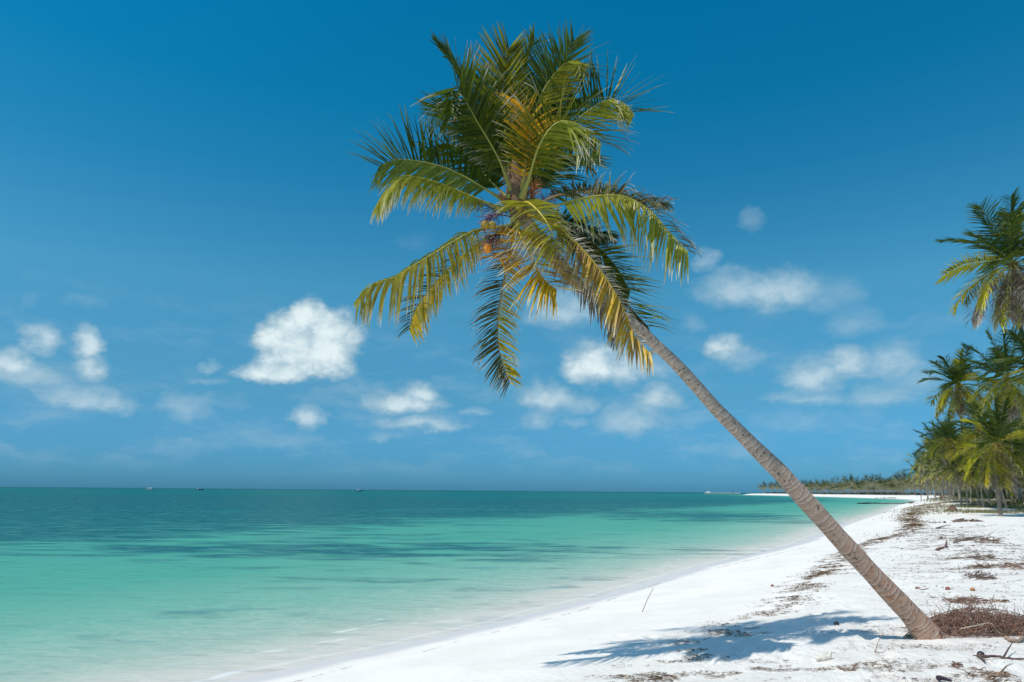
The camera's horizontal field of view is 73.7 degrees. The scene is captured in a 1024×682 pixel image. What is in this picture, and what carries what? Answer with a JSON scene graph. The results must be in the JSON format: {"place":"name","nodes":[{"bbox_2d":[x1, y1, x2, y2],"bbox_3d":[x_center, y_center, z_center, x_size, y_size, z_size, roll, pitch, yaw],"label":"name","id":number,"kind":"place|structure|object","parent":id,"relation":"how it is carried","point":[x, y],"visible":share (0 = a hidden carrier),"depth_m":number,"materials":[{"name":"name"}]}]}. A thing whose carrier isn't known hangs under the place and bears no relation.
{"place":"outdoors","nodes":[
{"label":"outdoors","id":0,"kind":"place"},
{"bbox_2d":[0,487,914,681],"bbox_3d":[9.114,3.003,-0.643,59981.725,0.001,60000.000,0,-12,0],"label":"sea","id":1,"kind":"structure","parent":0,"point":[157,585],"depth_m":28.90,"materials":[{"name":"liquid"}]},
{"bbox_2d":[704,491,740,494],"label":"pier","id":2,"kind":"structure","parent":1,"relation":"in","point":[708,492],"depth_m":968.13,"materials":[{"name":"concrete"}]},
{"bbox_2d":[857,502,878,503],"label":"driftwood tangle","id":3,"kind":"object","parent":1,"relation":"in","point":[868,503],"visible":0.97,"depth_m":208.14,"materials":[{"name":"brown wood"}]},
{"bbox_2d":[0,0,1023,493],"label":"sky","id":4,"kind":"structure","parent":0,"point":[189,243],"materials":[{"name":"blue"}]},
{"bbox_2d":[229,493,1023,681],"bbox_3d":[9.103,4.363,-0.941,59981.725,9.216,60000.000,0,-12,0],"label":"beach","id":5,"kind":"structure","parent":0,"point":[603,635],"depth_m":11.72,"materials":[{"name":"white sand"}]},
{"bbox_2d":[296,547,804,680],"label":"tide line litter","id":6,"kind":"object","parent":5,"relation":"on","point":[563,614],"visible":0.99,"depth_m":16.24,"materials":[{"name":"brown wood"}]},
{"bbox_2d":[348,20,952,639],"bbox_3d":[1.890,-0.689,9.313,8.576,9.590,2.544,1,-12,-2],"label":"coconut palm","id":7,"kind":"object","parent":5,"relation":"on","point":[518,130],"visible":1,"depth_m":9.36,"materials":[{"name":"green plant"}]},
{"bbox_2d":[584,501,964,681],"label":"seaweed litter","id":8,"kind":"object","parent":5,"relation":"on","point":[909,526],"visible":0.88,"depth_m":15.86,"materials":[{"name":"brown plant"}]},
{"bbox_2d":[815,651,831,660],"bbox_3d":[3.813,3.857,8.349,0.211,0.114,0.084,0,-12,0],"label":"coral piece","id":9,"kind":"object","parent":5,"relation":"on","point":[823,657],"visible":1,"depth_m":8.32,"materials":[{"name":"white stone"}]},
{"bbox_2d":[836,663,856,670],"bbox_3d":[3.815,3.704,7.746,0.313,0.104,0.154,-12,-17,43],"label":"driftwood","id":10,"kind":"object","parent":5,"relation":"on","point":[852,669],"visible":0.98,"depth_m":7.70,"materials":[{"name":"brown wood"}]},
{"bbox_2d":[673,525,1023,681],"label":"leaf litter","id":11,"kind":"object","parent":5,"relation":"on","point":[819,668],"visible":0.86,"depth_m":13.81,"materials":[{"name":"brown plant"}]},
{"bbox_2d":[865,476,876,489],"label":"palm","id":12,"kind":"object","parent":5,"relation":"on","point":[871,482],"visible":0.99,"depth_m":503.00,"materials":[{"name":"green plant"}]},
{"bbox_2d":[877,479,886,493],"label":"palm","id":13,"kind":"object","parent":5,"relation":"on","point":[883,482],"visible":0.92,"depth_m":488.89,"materials":[{"name":"green plant"}]},
{"bbox_2d":[757,475,1023,493],"bbox_3d":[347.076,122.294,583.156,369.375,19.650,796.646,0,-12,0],"label":"palm wood","id":14,"kind":"object","parent":5,"relation":"on","point":[772,487],"visible":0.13,"depth_m":826.85,"materials":[{"name":"green plant"}]},
{"bbox_2d":[767,488,1023,505],"bbox_3d":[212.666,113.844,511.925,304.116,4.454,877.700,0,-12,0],"label":"undergrowth","id":15,"kind":"object","parent":5,"relation":"on","point":[974,495],"visible":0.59,"depth_m":150.72,"materials":[{"name":"green plant"}]},
{"bbox_2d":[879,502,914,503],"bbox_3d":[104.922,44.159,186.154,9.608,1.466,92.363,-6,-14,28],"label":"driftwood tangle","id":16,"kind":"object","parent":5,"relation":"on","point":[896,503],"visible":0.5,"depth_m":211.36,"materials":[{"name":"brown wood"}]},
{"bbox_2d":[898,468,908,481],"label":"palm","id":17,"kind":"object","parent":5,"relation":"on","point":[903,474],"visible":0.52,"depth_m":473.92,"materials":[{"name":"green plant"}]},
{"bbox_2d":[898,480,911,488],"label":"palm","id":18,"kind":"object","parent":5,"relation":"on","point":[905,485],"visible":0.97,"depth_m":428.14,"materials":[{"name":"green plant"}]},
{"bbox_2d":[905,459,922,499],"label":"grove palm","id":19,"kind":"object","parent":5,"relation":"on","point":[910,475],"visible":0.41,"depth_m":166.94,"materials":[{"name":"green plant"}]},
{"bbox_2d":[904,448,929,499],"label":"grove palm","id":20,"kind":"object","parent":5,"relation":"on","point":[916,469],"visible":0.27,"depth_m":148.14,"materials":[{"name":"green plant"}]},
{"bbox_2d":[911,437,935,499],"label":"grove palm","id":21,"kind":"object","parent":5,"relation":"on","point":[921,466],"visible":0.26,"depth_m":133.76,"materials":[{"name":"green plant"}]},
{"bbox_2d":[909,467,939,499],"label":"grove palm","id":22,"kind":"object","parent":5,"relation":"on","point":[920,483],"visible":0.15,"depth_m":161.71,"materials":[{"name":"green plant"}]},
{"bbox_2d":[917,460,941,494],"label":"grove palm","id":23,"kind":"object","parent":5,"relation":"on","point":[926,478],"visible":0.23,"depth_m":137.70,"materials":[{"name":"green plant"}]},
{"bbox_2d":[910,418,949,498],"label":"grove palm","id":24,"kind":"object","parent":5,"relation":"on","point":[932,439],"visible":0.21,"depth_m":120.11,"materials":[{"name":"green plant"}]},
{"bbox_2d":[922,453,947,500],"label":"grove palm","id":25,"kind":"object","parent":5,"relation":"on","point":[929,477],"visible":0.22,"depth_m":116.23,"materials":[{"name":"green plant"}]},
{"bbox_2d":[920,434,953,500],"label":"grove palm","id":26,"kind":"object","parent":5,"relation":"on","point":[936,460],"visible":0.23,"depth_m":102.63,"materials":[{"name":"green plant"}]},
{"bbox_2d":[935,540,946,550],"bbox_3d":[15.541,7.373,24.613,1.541,0.321,0.149,12,-17,-43],"label":"driftwood","id":27,"kind":"object","parent":5,"relation":"on","point":[939,548],"visible":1,"depth_m":24.48,"materials":[{"name":"brown wood"}]},
{"bbox_2d":[924,458,960,502],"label":"grove palm","id":28,"kind":"object","parent":5,"relation":"on","point":[942,478],"visible":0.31,"depth_m":98.18,"materials":[{"name":"green plant"}]},
{"bbox_2d":[926,426,959,498],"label":"grove palm","id":29,"kind":"object","parent":5,"relation":"on","point":[941,470],"visible":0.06,"depth_m":107.90,"materials":[{"name":"green plant"}]},
{"bbox_2d":[936,675,951,681],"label":"driftwood","id":30,"kind":"object","parent":5,"relation":"on","point":[940,678],"visible":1,"depth_m":7.17,"materials":[{"name":"brown wood"}]},
{"bbox_2d":[919,410,971,495],"bbox_3d":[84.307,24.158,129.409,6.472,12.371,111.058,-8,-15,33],"label":"palm tree","id":31,"kind":"object","parent":5,"relation":"on","point":[948,439],"visible":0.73,"depth_m":87.23,"materials":[{"name":"green plant"}]},
{"bbox_2d":[926,595,969,602],"bbox_3d":[8.174,4.708,12.555,0.686,0.143,0.868,0,-12,0],"label":"twig clump","id":32,"kind":"object","parent":5,"relation":"on","point":[943,597],"visible":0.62,"depth_m":12.51,"materials":[{"name":"brown wood"}]},
{"bbox_2d":[930,445,969,504],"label":"grove palm","id":33,"kind":"object","parent":5,"relation":"on","point":[951,471],"visible":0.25,"depth_m":90.10,"materials":[{"name":"green plant"}]},
{"bbox_2d":[881,496,1023,518],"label":"grass","id":34,"kind":"structure","parent":5,"relation":"on","point":[975,503],"depth_m":83.06,"materials":[{"name":"plant"}]},
{"bbox_2d":[933,454,976,506],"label":"grove palm","id":35,"kind":"object","parent":5,"relation":"on","point":[959,478],"visible":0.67,"depth_m":84.18,"materials":[{"name":"green plant"}]},
{"bbox_2d":[925,518,984,523],"bbox_3d":[32.414,13.191,50.040,3.819,0.506,1.601,-11,-17,42],"label":"twig clump","id":36,"kind":"object","parent":5,"relation":"on","point":[961,520],"visible":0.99,"depth_m":49.51,"materials":[{"name":"brown wood"}]},
{"bbox_2d":[917,344,996,423],"bbox_3d":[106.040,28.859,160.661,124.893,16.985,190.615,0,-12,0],"label":"palm tree","id":37,"kind":"object","parent":5,"relation":"on","point":[956,376],"visible":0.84,"depth_m":72.31,"materials":[{"name":"green plant"}]},
{"bbox_2d":[945,425,971,502],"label":"grove palm","id":38,"kind":"object","parent":5,"relation":"on","point":[962,458],"visible":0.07,"depth_m":93.83,"materials":[{"name":"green plant"}]},
{"bbox_2d":[902,597,1023,638],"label":"brushwood heap","id":39,"kind":"object","parent":5,"relation":"on","point":[956,619],"visible":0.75,"depth_m":9.69,"materials":[{"name":"brown wood"}]},
{"bbox_2d":[960,623,1002,634],"bbox_3d":[6.478,3.970,9.422,0.583,0.155,0.034,0,-12,0],"label":"stick","id":40,"kind":"object","parent":39,"relation":"on","point":[980,624],"visible":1,"depth_m":9.42,"materials":[{"name":"brown wood"}]},
{"bbox_2d":[949,661,985,670],"bbox_3d":[5.090,3.637,7.653,0.349,0.057,0.266,-4,-13,21],"label":"twig clump","id":41,"kind":"object","parent":5,"relation":"on","point":[954,664],"visible":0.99,"depth_m":7.61,"materials":[{"name":"brown wood"}]},
{"bbox_2d":[953,536,983,542],"bbox_3d":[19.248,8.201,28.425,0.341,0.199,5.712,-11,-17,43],"label":"driftwood","id":42,"kind":"object","parent":5,"relation":"on","point":[963,539],"visible":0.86,"depth_m":26.87,"materials":[{"name":"brown wood"}]},
{"bbox_2d":[953,453,992,507],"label":"grove palm","id":43,"kind":"object","parent":5,"relation":"on","point":[981,481],"visible":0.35,"depth_m":82.11,"materials":[{"name":"green plant"}]},
{"bbox_2d":[942,428,1003,505],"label":"grove palm","id":44,"kind":"object","parent":5,"relation":"on","point":[972,468],"visible":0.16,"depth_m":84.45,"materials":[{"name":"green plant"}]},
{"bbox_2d":[938,594,1011,603],"bbox_3d":[8.368,4.638,12.306,1.159,0.169,0.787,5,-13,-22],"label":"twig clump","id":45,"kind":"object","parent":5,"relation":"on","point":[987,600],"visible":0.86,"depth_m":12.22,"materials":[{"name":"brown wood"}]},
{"bbox_2d":[938,395,1014,487],"bbox_3d":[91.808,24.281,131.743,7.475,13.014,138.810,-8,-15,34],"label":"palm tree","id":46,"kind":"object","parent":5,"relation":"on","point":[972,425],"visible":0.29,"depth_m":79.75,"materials":[{"name":"green plant"}]},
{"bbox_2d":[947,534,1005,543],"bbox_3d":[18.247,7.659,26.681,1.878,0.451,2.366,0,-12,0],"label":"twig clump","id":47,"kind":"object","parent":5,"relation":"on","point":[984,539],"visible":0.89,"depth_m":26.47,"materials":[{"name":"brown wood"}]},
{"bbox_2d":[934,186,1023,357],"bbox_3d":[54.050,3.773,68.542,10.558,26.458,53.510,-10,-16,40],"label":"palm tree","id":48,"kind":"object","parent":5,"relation":"on","point":[1010,299],"visible":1,"depth_m":54.32,"materials":[{"name":"green plant"}]},
{"bbox_2d":[962,569,997,579],"bbox_3d":[10.742,5.349,15.654,0.787,0.201,1.117,0,-12,0],"label":"twig clump","id":49,"kind":"object","parent":5,"relation":"on","point":[979,575],"visible":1,"depth_m":15.53,"materials":[{"name":"brown wood"}]},
{"bbox_2d":[937,388,1023,515],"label":"palm tree","id":50,"kind":"object","parent":5,"relation":"on","point":[1001,473],"visible":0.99,"depth_m":60.75,"materials":[{"name":"green plant"}]},
{"bbox_2d":[951,551,1016,560],"bbox_3d":[14.066,6.434,20.462,1.746,0.280,1.637,0,-12,0],"label":"twig clump","id":51,"kind":"object","parent":5,"relation":"on","point":[977,557],"visible":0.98,"depth_m":20.34,"materials":[{"name":"brown wood"}]},
{"bbox_2d":[963,561,1006,568],"bbox_3d":[12.585,5.964,18.124,0.962,0.218,0.829,0,-12,0],"label":"twig clump","id":52,"kind":"object","parent":5,"relation":"on","point":[977,566],"visible":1,"depth_m":18.09,"materials":[{"name":"brown wood"}]},
{"bbox_2d":[951,325,1023,499],"bbox_3d":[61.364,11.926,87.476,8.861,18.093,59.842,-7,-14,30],"label":"palm tree","id":53,"kind":"object","parent":5,"relation":"on","point":[1002,352],"visible":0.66,"depth_m":66.76,"materials":[{"name":"green plant"}]},
{"bbox_2d":[958,664,1021,681],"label":"twig clump","id":54,"kind":"object","parent":5,"relation":"on","point":[1000,674],"visible":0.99,"depth_m":7.29,"materials":[{"name":"brown wood"}]},
{"bbox_2d":[970,321,1023,426],"bbox_3d":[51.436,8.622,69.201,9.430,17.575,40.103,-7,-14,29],"label":"palm tree","id":55,"kind":"object","parent":5,"relation":"on","point":[1016,337],"visible":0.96,"depth_m":57.72,"materials":[{"name":"green plant"}]},
{"bbox_2d":[973,452,1021,508],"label":"grove palm","id":56,"kind":"object","parent":5,"relation":"on","point":[1006,507],"visible":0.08,"depth_m":78.06,"materials":[{"name":"green plant"}]},
{"bbox_2d":[973,642,1023,660],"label":"driftwood","id":57,"kind":"object","parent":5,"relation":"on","point":[981,656],"visible":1,"depth_m":8.01,"materials":[{"name":"brown wood"}]},
{"bbox_2d":[983,447,1013,504],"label":"grove palm","id":58,"kind":"object","parent":5,"relation":"on","point":[986,489],"visible":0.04,"depth_m":87.75,"materials":[{"name":"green plant"}]},
{"bbox_2d":[978,561,1023,568],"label":"twig clump","id":59,"kind":"object","parent":5,"relation":"on","point":[1013,565],"visible":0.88,"depth_m":18.18,"materials":[{"name":"brown wood"}]},
{"bbox_2d":[981,425,1023,501],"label":"grove palm","id":60,"kind":"object","parent":5,"relation":"on","point":[1013,445],"visible":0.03,"depth_m":90.63,"materials":[{"name":"green plant"}]},
{"bbox_2d":[985,411,1023,502],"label":"grove palm","id":61,"kind":"object","parent":5,"relation":"on","point":[1019,494],"visible":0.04,"depth_m":93.85,"materials":[{"name":"green plant"}]},
{"bbox_2d":[1003,438,1023,503],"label":"grove palm","id":62,"kind":"object","parent":5,"relation":"on","point":[1012,461],"visible":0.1,"depth_m":88.26,"materials":[{"name":"green plant"}]},
{"bbox_2d":[1004,451,1023,484],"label":"grove palm","id":63,"kind":"object","parent":5,"relation":"on","point":[1018,472],"visible":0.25,"depth_m":76.95,"materials":[{"name":"green plant"}]},
{"bbox_2d":[1004,635,1023,642],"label":"driftwood","id":64,"kind":"object","parent":5,"relation":"on","point":[1020,639],"visible":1,"depth_m":8.93,"materials":[{"name":"brown wood"}]},
{"bbox_2d":[948,505,958,510],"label":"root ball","id":65,"kind":"object","parent":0,"point":[952,507],"visible":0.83,"depth_m":75.00,"materials":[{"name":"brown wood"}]}
]}

